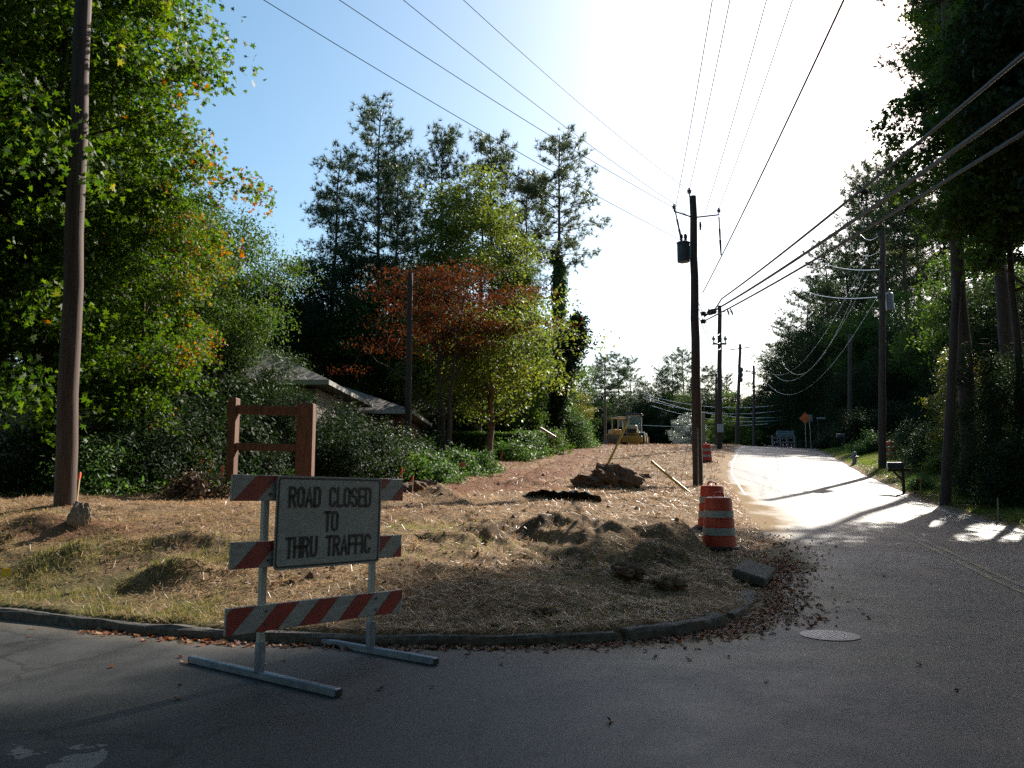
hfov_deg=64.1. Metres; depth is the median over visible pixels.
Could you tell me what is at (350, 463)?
bush
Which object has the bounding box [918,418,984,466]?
bush
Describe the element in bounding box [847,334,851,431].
utility pole
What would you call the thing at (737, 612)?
kerb fragment
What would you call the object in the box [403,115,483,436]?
pine tree
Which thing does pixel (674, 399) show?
tree
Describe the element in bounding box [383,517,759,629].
grass
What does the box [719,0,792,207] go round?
power line
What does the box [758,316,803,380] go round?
pine tree
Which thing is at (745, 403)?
tree
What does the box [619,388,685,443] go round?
tree
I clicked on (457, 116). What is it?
power line
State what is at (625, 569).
clod
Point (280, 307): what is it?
tree
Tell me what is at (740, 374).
utility pole
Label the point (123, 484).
ivy bed
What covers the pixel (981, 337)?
tree
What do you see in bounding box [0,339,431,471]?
house
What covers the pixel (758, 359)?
pine tree
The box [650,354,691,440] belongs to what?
pine tree
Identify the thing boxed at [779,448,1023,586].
road marking
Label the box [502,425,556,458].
bush
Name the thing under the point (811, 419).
plain sign
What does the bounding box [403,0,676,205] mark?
power line
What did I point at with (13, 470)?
bush
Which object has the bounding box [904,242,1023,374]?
tree
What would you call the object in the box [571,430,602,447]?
bush
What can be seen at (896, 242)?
pine tree
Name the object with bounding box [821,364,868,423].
tree
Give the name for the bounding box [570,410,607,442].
tree
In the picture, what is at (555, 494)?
black matting
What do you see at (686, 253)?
utility pole
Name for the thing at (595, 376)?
pine tree
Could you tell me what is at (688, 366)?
pine tree
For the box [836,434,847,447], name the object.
mailbox
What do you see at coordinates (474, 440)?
hedge
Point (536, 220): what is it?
pine tree
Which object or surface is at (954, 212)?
tree
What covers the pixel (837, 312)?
wire
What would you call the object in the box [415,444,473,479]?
bush
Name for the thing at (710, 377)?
pine tree
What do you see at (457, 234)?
tree
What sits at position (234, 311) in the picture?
tree
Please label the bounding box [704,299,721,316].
cable
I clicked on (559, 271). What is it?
pine tree
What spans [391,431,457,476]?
bush
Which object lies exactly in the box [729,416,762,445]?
tree
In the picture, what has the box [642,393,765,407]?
wire
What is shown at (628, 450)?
straw mulch
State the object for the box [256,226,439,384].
tree
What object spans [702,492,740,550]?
traffic drum
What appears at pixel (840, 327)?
wire
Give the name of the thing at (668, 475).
guy guard
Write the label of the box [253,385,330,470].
bush
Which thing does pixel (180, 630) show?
kerb
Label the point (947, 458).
utility pole
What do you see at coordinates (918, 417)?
bush
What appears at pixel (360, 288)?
pine tree
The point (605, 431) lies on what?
utility pole
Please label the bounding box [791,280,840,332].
pine tree
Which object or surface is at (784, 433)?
road barricade
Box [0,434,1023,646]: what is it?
ground
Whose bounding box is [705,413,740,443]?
tree
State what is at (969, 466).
bush
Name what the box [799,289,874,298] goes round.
wire
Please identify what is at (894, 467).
mailbox
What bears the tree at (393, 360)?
on the ground at (485, 529)
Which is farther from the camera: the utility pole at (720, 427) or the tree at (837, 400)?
the tree at (837, 400)
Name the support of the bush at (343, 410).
on the ground at (485, 529)
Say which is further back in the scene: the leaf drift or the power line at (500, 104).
the power line at (500, 104)
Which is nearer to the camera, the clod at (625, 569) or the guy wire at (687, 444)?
the clod at (625, 569)
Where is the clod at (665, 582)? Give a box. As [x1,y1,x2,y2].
[645,575,687,590]
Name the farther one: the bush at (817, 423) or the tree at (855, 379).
the bush at (817, 423)
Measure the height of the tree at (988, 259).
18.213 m
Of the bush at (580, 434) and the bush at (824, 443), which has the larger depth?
the bush at (824, 443)
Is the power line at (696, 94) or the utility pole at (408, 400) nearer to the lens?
the power line at (696, 94)
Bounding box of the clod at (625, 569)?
[606,562,648,579]
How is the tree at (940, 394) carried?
on the ground at (485, 529)
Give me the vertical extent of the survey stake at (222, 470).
0.682 m
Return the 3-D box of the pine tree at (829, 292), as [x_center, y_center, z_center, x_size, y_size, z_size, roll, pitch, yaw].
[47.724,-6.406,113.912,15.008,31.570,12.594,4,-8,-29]
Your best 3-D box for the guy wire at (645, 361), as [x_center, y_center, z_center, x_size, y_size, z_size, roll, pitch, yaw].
[4.907,-0.683,30.422,0.013,8.058,5.049,4,-8,-32]
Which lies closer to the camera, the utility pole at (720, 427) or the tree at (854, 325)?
the utility pole at (720, 427)
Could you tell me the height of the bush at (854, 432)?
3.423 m
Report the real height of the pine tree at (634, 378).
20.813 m
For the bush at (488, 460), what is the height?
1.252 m
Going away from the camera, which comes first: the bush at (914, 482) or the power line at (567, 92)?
the power line at (567, 92)
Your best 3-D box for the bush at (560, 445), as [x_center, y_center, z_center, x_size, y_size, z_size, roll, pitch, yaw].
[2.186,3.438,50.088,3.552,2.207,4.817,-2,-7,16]
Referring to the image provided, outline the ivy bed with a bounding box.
[49,449,499,496]
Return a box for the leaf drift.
[77,557,871,653]
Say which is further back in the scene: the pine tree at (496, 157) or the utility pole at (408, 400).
the pine tree at (496, 157)
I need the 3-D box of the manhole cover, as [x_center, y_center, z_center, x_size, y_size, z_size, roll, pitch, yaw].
[3.180,2.521,8.182,0.576,0.030,0.576,0,-7,0]
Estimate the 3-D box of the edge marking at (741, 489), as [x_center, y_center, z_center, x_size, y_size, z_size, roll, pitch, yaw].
[17.178,5.472,60.144,0.935,4.109,71.511,-2,-7,17]
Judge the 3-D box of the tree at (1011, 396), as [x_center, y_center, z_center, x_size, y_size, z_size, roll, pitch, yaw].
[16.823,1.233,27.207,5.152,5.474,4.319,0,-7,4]
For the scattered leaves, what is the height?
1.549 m
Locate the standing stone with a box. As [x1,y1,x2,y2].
[66,500,90,526]
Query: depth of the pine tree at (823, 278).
142.16 m
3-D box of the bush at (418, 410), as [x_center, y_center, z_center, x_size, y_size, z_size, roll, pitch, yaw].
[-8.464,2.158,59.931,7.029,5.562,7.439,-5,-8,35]
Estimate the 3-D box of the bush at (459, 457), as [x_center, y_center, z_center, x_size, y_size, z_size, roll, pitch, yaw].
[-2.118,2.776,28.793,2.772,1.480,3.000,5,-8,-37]
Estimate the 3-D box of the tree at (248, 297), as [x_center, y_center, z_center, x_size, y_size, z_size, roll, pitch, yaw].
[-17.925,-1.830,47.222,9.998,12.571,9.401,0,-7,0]
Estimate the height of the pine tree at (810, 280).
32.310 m
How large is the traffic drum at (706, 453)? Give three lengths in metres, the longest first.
1.004 x 0.740 x 0.740 m
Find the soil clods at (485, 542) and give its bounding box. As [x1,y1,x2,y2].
[0,473,761,626]
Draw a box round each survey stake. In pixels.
[76,472,81,500]
[219,465,223,489]
[997,498,998,521]
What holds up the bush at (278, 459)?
on the ground at (485, 529)
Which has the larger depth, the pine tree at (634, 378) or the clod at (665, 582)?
the pine tree at (634, 378)
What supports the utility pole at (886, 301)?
on the ground at (485, 529)
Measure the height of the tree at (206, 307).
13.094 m
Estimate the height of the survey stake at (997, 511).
0.661 m
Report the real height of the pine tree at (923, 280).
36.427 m
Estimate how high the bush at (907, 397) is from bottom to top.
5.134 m
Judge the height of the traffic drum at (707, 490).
1.004 m
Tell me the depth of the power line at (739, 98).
20.32 m
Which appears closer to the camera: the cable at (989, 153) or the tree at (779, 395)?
the cable at (989, 153)
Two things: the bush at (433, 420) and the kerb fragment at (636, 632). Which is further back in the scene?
the bush at (433, 420)
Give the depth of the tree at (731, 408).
134.73 m
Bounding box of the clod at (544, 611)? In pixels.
[526,607,558,616]
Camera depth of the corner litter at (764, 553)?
14.47 m
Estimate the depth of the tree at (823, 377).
93.46 m
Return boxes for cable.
[703,130,1023,321]
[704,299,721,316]
[721,52,1023,298]
[722,97,1023,306]
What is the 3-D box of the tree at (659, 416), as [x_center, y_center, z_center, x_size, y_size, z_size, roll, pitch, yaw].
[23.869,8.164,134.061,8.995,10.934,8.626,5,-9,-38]
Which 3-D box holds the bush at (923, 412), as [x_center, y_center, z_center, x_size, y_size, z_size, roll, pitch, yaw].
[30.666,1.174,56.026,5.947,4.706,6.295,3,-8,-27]
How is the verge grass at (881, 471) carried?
on the ground at (485, 529)
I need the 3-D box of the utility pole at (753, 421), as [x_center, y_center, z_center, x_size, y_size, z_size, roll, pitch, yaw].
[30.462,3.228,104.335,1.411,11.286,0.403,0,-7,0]
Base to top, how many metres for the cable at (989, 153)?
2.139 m
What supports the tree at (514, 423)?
on the ground at (485, 529)
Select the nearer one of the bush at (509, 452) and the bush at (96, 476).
the bush at (96, 476)
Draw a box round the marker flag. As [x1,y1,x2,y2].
[1,568,11,577]
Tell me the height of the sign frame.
2.550 m
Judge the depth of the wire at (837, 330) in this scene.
50.90 m
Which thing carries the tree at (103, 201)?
on the ground at (485, 529)
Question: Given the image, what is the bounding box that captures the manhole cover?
[799,630,860,640]
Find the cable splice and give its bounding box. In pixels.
[858,189,870,223]
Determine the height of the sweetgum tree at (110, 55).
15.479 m
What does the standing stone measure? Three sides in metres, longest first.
0.555 x 0.336 x 0.234 m
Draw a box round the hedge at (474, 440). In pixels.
[433,430,544,456]
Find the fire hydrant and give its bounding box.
[850,451,858,463]
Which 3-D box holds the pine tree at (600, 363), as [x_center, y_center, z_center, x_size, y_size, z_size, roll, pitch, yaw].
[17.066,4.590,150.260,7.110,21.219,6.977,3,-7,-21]
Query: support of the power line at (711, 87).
attached to the utility pole at (686, 253)
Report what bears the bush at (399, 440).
on the ground at (485, 529)
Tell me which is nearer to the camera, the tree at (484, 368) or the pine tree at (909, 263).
the tree at (484, 368)
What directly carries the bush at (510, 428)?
on the ground at (485, 529)
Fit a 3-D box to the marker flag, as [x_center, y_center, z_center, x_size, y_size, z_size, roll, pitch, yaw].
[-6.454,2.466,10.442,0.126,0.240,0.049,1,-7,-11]
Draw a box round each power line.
[264,0,689,244]
[339,0,689,216]
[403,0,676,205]
[463,0,686,189]
[675,0,712,206]
[689,0,729,189]
[702,0,844,292]
[704,0,766,214]
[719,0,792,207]
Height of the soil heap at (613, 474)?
1.169 m
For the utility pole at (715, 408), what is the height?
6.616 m
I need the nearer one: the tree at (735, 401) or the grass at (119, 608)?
the grass at (119, 608)
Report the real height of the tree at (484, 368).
8.643 m
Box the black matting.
[520,489,601,501]
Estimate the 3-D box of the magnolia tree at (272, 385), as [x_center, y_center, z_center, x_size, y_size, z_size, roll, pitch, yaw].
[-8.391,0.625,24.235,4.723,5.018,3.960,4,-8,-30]
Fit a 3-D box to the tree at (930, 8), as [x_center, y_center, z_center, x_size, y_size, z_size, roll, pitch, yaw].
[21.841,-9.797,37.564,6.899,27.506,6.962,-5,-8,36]
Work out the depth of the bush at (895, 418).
59.50 m
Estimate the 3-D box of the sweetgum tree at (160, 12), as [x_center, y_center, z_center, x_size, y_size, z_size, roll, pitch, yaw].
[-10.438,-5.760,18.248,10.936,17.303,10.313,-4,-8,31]
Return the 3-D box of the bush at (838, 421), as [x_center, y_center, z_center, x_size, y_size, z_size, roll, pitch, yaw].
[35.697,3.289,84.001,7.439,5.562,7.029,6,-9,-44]
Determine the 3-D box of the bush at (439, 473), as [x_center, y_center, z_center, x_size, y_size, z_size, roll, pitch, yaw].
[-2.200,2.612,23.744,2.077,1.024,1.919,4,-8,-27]
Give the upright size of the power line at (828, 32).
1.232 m
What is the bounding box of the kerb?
[0,607,616,646]
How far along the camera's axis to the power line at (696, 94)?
20.30 m
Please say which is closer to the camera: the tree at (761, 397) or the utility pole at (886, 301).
the utility pole at (886, 301)
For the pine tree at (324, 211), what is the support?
on the ground at (485, 529)
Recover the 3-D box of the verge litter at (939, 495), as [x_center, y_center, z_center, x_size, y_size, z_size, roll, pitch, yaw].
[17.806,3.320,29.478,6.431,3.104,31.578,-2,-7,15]
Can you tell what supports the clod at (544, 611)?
on the ground at (485, 529)
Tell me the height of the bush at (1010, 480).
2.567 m
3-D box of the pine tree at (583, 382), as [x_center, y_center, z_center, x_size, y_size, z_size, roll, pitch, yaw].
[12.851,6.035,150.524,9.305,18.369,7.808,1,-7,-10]
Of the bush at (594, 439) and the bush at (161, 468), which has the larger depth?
the bush at (594, 439)
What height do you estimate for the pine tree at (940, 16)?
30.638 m
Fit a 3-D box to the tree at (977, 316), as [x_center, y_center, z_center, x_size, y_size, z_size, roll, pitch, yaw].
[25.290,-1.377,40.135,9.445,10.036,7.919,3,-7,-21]
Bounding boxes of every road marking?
[775,447,1023,593]
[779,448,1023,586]
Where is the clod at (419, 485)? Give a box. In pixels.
[403,479,436,492]
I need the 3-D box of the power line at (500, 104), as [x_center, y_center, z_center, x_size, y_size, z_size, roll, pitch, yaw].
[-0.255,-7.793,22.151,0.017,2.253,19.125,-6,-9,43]
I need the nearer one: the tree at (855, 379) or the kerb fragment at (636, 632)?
the kerb fragment at (636, 632)
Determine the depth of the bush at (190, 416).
19.32 m
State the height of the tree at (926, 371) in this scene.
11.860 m
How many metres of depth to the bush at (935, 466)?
34.86 m
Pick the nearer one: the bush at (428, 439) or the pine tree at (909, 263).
the bush at (428, 439)
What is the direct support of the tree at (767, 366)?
on the ground at (485, 529)
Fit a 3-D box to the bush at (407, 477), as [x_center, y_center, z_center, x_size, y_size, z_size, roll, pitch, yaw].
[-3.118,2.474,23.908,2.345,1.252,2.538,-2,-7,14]
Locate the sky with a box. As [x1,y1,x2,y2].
[9,0,1023,407]
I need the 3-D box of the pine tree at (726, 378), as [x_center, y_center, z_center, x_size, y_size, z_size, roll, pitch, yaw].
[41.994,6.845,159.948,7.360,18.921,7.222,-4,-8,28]
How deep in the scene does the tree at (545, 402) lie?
56.72 m
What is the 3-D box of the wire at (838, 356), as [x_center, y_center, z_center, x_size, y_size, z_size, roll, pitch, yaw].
[24.433,-1.258,69.119,0.016,3.946,56.224,-1,-7,12]
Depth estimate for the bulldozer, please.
81.10 m
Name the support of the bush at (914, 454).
on the ground at (485, 529)
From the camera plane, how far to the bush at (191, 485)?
15.92 m
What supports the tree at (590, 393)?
on the ground at (485, 529)
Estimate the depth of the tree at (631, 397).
146.30 m
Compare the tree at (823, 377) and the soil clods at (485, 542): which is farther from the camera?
the tree at (823, 377)
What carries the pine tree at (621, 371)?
on the ground at (485, 529)
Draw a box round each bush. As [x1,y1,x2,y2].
[0,406,94,495]
[17,431,166,494]
[28,396,225,493]
[114,384,250,485]
[136,363,289,475]
[140,466,229,500]
[241,424,294,475]
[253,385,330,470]
[285,392,386,471]
[287,410,394,477]
[325,407,418,482]
[367,419,427,460]
[382,449,434,482]
[388,391,436,438]
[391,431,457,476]
[408,456,470,484]
[411,430,482,459]
[412,399,471,446]
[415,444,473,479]
[433,441,501,477]
[452,396,509,443]
[463,446,507,473]
[484,396,544,439]
[493,437,542,461]
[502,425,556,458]
[528,422,578,453]
[547,403,600,448]
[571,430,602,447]
[781,412,809,447]
[790,399,828,447]
[803,394,836,447]
[809,425,838,448]
[824,403,877,447]
[828,401,855,428]
[844,429,896,453]
[859,395,921,439]
[886,416,930,459]
[893,378,932,423]
[897,418,957,467]
[898,374,938,427]
[898,472,937,489]
[912,387,944,432]
[914,368,945,431]
[917,452,959,473]
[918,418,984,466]
[950,419,1023,506]
[952,434,1022,498]
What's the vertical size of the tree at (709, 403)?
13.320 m
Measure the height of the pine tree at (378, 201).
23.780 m
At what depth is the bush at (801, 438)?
100.20 m
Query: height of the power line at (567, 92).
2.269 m
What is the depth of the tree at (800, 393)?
104.20 m
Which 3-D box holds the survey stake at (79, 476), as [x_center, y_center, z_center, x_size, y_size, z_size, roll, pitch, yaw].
[-7.708,1.863,14.473,0.119,0.606,0.064,0,-7,0]
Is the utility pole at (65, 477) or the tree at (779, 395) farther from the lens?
the tree at (779, 395)
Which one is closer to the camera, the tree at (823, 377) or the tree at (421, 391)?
the tree at (421, 391)
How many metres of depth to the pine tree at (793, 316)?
127.62 m
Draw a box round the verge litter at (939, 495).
[856,459,1023,525]
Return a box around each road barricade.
[188,474,438,697]
[771,431,796,447]
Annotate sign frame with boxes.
[225,398,315,489]
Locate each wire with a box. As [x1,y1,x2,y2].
[607,265,681,462]
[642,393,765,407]
[645,424,760,426]
[646,396,778,417]
[681,398,695,479]
[768,299,875,394]
[783,271,863,374]
[784,274,868,380]
[786,253,868,373]
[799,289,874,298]
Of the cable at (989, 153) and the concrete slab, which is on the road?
the concrete slab
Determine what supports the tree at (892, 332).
on the ground at (485, 529)
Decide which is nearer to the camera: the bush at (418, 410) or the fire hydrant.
the fire hydrant
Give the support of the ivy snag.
on the ground at (485, 529)
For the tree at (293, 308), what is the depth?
46.57 m
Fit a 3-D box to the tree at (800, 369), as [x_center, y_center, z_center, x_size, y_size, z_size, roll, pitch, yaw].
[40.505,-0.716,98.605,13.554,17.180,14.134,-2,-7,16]
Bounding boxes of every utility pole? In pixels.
[53,0,91,505]
[404,272,412,443]
[590,390,606,439]
[672,188,721,485]
[706,305,733,448]
[715,373,716,444]
[729,344,752,443]
[744,365,755,445]
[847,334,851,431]
[877,230,893,468]
[939,278,960,505]
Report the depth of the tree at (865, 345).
86.03 m
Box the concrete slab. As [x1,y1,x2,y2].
[731,559,774,586]
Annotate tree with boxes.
[0,0,266,451]
[0,0,275,489]
[0,59,137,429]
[0,149,239,459]
[0,163,211,480]
[104,78,177,205]
[107,180,323,383]
[117,190,251,337]
[159,322,313,443]
[202,255,281,345]
[239,264,320,374]
[245,256,329,369]
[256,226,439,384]
[296,266,469,405]
[297,138,378,377]
[317,316,434,414]
[320,90,436,392]
[327,251,584,453]
[348,253,384,391]
[362,145,435,392]
[386,297,525,450]
[400,155,562,446]
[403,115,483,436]
[423,284,619,458]
[452,128,527,418]
[483,244,550,431]
[498,168,565,428]
[512,123,612,443]
[512,345,552,431]
[518,326,598,427]
[568,388,597,427]
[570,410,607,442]
[572,387,610,442]
[574,370,595,399]
[583,365,615,414]
[588,353,620,399]
[589,397,624,435]
[591,398,636,443]
[597,389,649,413]
[600,350,634,404]
[610,354,649,398]
[613,398,658,436]
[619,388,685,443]
[634,401,681,443]
[636,382,650,398]
[643,388,691,443]
[645,366,677,412]
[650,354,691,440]
[663,346,706,406]
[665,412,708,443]
[667,390,734,443]
[700,364,716,410]
[701,389,743,441]
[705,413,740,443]
[706,388,769,446]
[714,373,744,400]
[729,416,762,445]
[730,390,782,446]
[743,338,786,395]
[745,413,783,446]
[748,379,807,444]
[753,317,822,398]
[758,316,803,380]
[760,370,806,433]
[765,286,835,364]
[765,357,824,440]
[770,341,834,436]
[783,238,858,348]
[787,309,878,405]
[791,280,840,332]
[799,322,893,413]
[803,228,891,350]
[815,287,930,382]
[821,253,864,322]
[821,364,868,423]
[830,167,907,313]
[831,357,912,420]
[835,148,927,325]
[841,201,920,323]
[841,315,915,379]
[852,349,931,419]
[855,151,947,314]
[864,8,1023,454]
[866,0,1000,484]
[873,309,935,397]
[886,168,968,323]
[887,316,944,391]
[888,233,950,320]
[892,1,982,351]
[893,274,1021,405]
[898,156,974,293]
[901,0,939,78]
[902,0,1023,372]
[903,0,1007,365]
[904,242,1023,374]
[914,347,1017,440]
[922,266,1023,388]
[923,197,1016,305]
[924,0,1023,285]
[928,341,1023,465]
[929,7,1023,342]
[937,0,1023,206]
[946,309,1023,429]
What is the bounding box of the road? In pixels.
[0,446,1023,767]
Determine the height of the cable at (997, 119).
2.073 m
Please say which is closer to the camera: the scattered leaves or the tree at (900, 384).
the scattered leaves
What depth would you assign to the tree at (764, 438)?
121.18 m
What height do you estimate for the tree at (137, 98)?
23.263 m
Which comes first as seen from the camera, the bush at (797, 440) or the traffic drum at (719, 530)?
the traffic drum at (719, 530)
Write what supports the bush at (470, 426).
on the ground at (485, 529)
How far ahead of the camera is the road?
6.15 m
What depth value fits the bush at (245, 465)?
21.34 m
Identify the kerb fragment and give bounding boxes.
[620,612,725,641]
[727,589,755,619]
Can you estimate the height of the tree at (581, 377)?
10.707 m
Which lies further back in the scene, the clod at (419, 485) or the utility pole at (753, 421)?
the utility pole at (753, 421)
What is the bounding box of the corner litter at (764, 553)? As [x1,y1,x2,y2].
[736,531,838,579]
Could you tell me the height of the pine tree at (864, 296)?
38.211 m
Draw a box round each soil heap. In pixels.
[570,462,645,487]
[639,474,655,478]
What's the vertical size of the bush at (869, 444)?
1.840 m
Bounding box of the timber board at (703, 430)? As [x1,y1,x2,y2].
[701,413,705,443]
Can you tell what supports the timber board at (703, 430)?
on the ground at (485, 529)
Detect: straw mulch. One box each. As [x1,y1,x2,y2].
[457,443,741,496]
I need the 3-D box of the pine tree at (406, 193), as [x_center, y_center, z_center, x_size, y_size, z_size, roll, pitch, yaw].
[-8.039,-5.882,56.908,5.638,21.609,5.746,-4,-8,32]
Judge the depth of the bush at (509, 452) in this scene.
39.61 m
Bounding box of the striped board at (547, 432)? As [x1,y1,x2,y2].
[540,427,555,451]
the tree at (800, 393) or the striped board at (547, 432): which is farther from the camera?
the tree at (800, 393)
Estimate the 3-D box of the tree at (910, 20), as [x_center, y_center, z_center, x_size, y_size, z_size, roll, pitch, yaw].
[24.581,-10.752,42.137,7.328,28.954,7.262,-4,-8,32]
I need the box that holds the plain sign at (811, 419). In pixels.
[809,415,812,448]
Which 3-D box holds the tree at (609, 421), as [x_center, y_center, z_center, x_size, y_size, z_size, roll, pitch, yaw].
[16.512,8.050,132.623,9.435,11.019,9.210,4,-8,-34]
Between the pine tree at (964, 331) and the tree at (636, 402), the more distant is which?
the tree at (636, 402)
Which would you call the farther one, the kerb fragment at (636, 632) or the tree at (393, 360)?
the tree at (393, 360)
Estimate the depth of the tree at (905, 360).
69.12 m
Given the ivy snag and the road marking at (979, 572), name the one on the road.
the road marking at (979, 572)
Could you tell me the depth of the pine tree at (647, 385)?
160.78 m
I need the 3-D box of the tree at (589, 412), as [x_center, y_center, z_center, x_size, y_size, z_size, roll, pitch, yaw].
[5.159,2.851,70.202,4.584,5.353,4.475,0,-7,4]
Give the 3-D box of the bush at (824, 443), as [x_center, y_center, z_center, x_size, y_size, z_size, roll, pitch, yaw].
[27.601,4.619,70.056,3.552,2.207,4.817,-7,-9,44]
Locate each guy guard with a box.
[607,420,628,463]
[650,461,689,491]
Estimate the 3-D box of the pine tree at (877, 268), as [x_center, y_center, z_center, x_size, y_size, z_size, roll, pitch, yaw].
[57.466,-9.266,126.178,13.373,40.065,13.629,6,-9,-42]
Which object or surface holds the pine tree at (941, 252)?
on the ground at (485, 529)
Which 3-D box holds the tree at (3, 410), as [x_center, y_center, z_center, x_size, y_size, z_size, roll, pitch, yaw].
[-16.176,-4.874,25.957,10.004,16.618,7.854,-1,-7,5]
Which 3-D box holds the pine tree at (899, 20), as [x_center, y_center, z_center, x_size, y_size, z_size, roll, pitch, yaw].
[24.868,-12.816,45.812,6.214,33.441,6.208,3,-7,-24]
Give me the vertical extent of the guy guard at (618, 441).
2.434 m
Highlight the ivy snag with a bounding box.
[544,309,596,441]
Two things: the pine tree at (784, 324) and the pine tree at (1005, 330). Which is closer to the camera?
the pine tree at (1005, 330)
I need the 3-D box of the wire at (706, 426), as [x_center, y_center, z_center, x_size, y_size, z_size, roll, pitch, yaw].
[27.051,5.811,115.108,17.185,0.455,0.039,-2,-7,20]
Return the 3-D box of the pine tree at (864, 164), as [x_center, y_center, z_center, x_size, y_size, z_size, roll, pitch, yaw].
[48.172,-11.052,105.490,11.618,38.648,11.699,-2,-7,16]
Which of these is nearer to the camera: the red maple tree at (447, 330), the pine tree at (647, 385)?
the red maple tree at (447, 330)
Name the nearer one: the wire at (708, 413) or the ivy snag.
the ivy snag
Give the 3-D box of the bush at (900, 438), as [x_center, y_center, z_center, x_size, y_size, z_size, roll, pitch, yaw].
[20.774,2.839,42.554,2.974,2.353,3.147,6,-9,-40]
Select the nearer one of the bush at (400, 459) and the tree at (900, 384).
the bush at (400, 459)
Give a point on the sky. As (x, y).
(635, 65)
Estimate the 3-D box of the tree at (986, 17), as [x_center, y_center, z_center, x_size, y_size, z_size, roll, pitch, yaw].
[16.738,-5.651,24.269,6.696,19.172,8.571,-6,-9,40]
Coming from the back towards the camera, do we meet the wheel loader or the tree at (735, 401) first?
the tree at (735, 401)
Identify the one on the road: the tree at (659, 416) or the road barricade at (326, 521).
the road barricade at (326, 521)
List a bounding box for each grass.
[0,508,407,628]
[1,458,495,495]
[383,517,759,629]
[820,440,1023,525]
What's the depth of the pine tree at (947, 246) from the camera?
102.22 m
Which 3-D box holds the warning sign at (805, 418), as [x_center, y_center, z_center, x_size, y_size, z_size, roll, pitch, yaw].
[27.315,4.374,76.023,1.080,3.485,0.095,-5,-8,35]
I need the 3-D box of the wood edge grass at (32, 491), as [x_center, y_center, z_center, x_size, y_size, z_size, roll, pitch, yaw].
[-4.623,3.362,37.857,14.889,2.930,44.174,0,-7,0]
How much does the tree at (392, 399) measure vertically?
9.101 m
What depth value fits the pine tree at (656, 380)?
150.43 m
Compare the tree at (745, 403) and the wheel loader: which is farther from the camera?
the tree at (745, 403)
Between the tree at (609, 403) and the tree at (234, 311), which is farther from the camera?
the tree at (609, 403)
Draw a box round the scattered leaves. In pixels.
[0,484,959,767]
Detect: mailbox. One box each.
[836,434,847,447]
[886,462,909,493]
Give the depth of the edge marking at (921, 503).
26.80 m
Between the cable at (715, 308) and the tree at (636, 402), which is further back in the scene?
the tree at (636, 402)
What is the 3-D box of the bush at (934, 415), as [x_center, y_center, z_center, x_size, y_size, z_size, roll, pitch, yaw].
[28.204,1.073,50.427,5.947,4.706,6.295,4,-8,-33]
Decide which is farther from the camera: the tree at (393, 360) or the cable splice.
the tree at (393, 360)
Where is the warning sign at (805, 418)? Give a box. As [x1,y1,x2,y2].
[799,413,810,448]
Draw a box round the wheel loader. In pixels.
[621,413,648,444]
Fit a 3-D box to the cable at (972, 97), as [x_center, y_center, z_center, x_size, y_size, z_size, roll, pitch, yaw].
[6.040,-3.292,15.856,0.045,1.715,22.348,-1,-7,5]
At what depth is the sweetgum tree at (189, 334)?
18.72 m
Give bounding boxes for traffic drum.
[697,481,723,529]
[702,443,712,461]
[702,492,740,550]
[886,440,894,457]
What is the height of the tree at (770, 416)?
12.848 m
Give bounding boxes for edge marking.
[731,446,746,494]
[811,449,1023,534]

